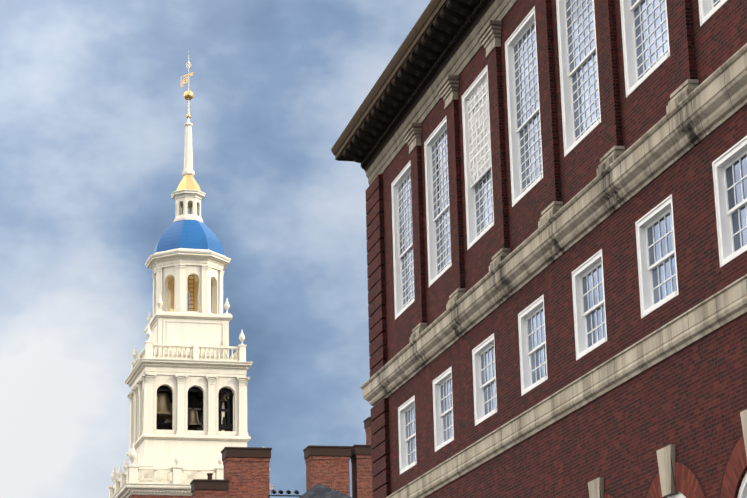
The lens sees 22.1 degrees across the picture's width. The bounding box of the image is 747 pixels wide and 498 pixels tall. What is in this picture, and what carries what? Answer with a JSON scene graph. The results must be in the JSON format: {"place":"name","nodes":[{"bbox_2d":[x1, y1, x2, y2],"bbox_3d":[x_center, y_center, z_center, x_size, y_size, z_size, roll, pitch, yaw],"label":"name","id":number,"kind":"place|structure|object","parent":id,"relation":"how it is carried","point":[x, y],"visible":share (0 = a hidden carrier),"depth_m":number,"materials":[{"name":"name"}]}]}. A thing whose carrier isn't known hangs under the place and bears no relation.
{"place":"outdoors","nodes":[
{"label":"outdoors","id":0,"kind":"place"},
{"bbox_2d":[0,0,430,497],"label":"sky","id":1,"kind":"structure","parent":0,"point":[94,107],"materials":[{"name":"blue"}]},
{"bbox_2d":[268,490,300,497],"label":"chimney pots","id":2,"kind":"object","parent":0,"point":[287,491],"visible":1,"depth_m":95.69,"materials":[{"name":"black metal"}]},
{"bbox_2d":[467,75,490,187],"bbox_3d":[2.599,-2.881,46.457,0.051,2.350,1.920,3,-16,-13],"label":"window blind","id":3,"kind":"object","parent":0,"point":[479,135],"visible":0.71,"depth_m":46.53,"materials":[{"name":"white fabric"}]},
{"bbox_2d":[604,431,742,497],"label":"arch trim","id":4,"kind":"structure","parent":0,"point":[681,462],"depth_m":32.61,"materials":[{"name":"red brick"}]},
{"label":"ground","id":5,"kind":"structure","parent":0,"visible":0},
{"bbox_2d":[108,57,273,497],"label":"cream tower","id":6,"kind":"structure","parent":5,"relation":"on","point":[181,344],"depth_m":123.70,"materials":[{"name":"white paint"}]},
{"bbox_2d":[129,495,192,497],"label":"tower brick base","id":7,"kind":"object","parent":6,"relation":"attached to","point":[151,496],"depth_m":119.54,"materials":[{"name":"red brick"}]},
{"bbox_2d":[169,275,197,282],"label":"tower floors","id":8,"kind":"structure","parent":6,"relation":"on","point":[194,278],"depth_m":129.16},
{"bbox_2d":[133,375,238,442],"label":"belfry arch wall","id":9,"kind":"structure","parent":6,"relation":"attached to","point":[200,382],"depth_m":123.18,"materials":[{"name":"white paint"}]},
{"bbox_2d":[155,265,217,313],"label":"wall panels","id":10,"kind":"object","parent":6,"relation":"attached to","point":[193,290],"visible":0.35,"depth_m":127.19,"materials":[{"name":"white paint"}]},
{"bbox_2d":[175,197,200,217],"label":"lantern","id":11,"kind":"object","parent":6,"relation":"attached to","point":[183,205],"visible":0.71,"depth_m":129.10,"materials":[{"name":"white paint"}]},
{"bbox_2d":[153,219,223,254],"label":"dome","id":12,"kind":"structure","parent":6,"relation":"attached to","point":[190,234],"depth_m":127.32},
{"bbox_2d":[176,72,200,190],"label":"ornaments","id":13,"kind":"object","parent":6,"relation":"attached to","point":[188,182],"visible":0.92,"depth_m":129.87},
{"bbox_2d":[156,392,226,428],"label":"bells","id":14,"kind":"object","parent":6,"relation":"in","point":[164,407],"visible":0.44,"depth_m":123.52,"materials":[{"name":"brown metal"}]},
{"bbox_2d":[156,275,233,430],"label":"belfry interior","id":15,"kind":"object","parent":6,"relation":"in","point":[193,392],"visible":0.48,"depth_m":124.24,"materials":[{"name":"black"}]},
{"bbox_2d":[382,0,746,497],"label":"brick wall","id":16,"kind":"structure","parent":5,"relation":"on","point":[690,402],"depth_m":37.24,"materials":[{"name":"red brick"}]},
{"bbox_2d":[331,0,494,171],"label":"cornice","id":17,"kind":"structure","parent":16,"relation":"attached to","point":[447,33],"depth_m":50.74,"materials":[{"name":"brown wood"}]},
{"bbox_2d":[365,0,696,497],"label":"pilasters","id":18,"kind":"object","parent":16,"relation":"attached to","point":[683,47],"visible":0.5,"depth_m":44.57,"materials":[{"name":"brown brick"}]},
{"bbox_2d":[360,0,746,497],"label":"trim","id":19,"kind":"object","parent":16,"relation":"attached to","point":[694,116],"visible":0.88,"depth_m":38.83,"materials":[{"name":"beige stone"}]},
{"bbox_2d":[391,0,746,497],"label":"window frames","id":20,"kind":"structure","parent":16,"relation":"in","point":[723,162],"depth_m":41.84,"materials":[{"name":"white wood"}]},
{"bbox_2d":[399,0,746,464],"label":"window panes","id":21,"kind":"structure","parent":20,"relation":"in","point":[731,201],"depth_m":40.36,"materials":[{"name":"glass"}]},
{"bbox_2d":[603,435,746,497],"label":"brick arches","id":22,"kind":"structure","parent":16,"relation":"in","point":[687,484],"depth_m":32.38,"materials":[{"name":"red brick"}]},
{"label":"house","id":23,"kind":"object","parent":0,"visible":0},
{"bbox_2d":[299,483,351,497],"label":"slate roof","id":24,"kind":"structure","parent":23,"relation":"on","point":[318,490],"depth_m":93.66,"materials":[{"name":"grey stone"}]},
{"bbox_2d":[192,425,374,497],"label":"brick chimneys","id":25,"kind":"object","parent":24,"relation":"on","point":[247,477],"visible":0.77,"depth_m":99.51,"materials":[{"name":"red brick"}]},
{"bbox_2d":[190,417,372,492],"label":"chimney caps","id":26,"kind":"object","parent":25,"relation":"on","point":[209,483],"visible":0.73,"depth_m":99.07,"materials":[{"name":"brown stone"}]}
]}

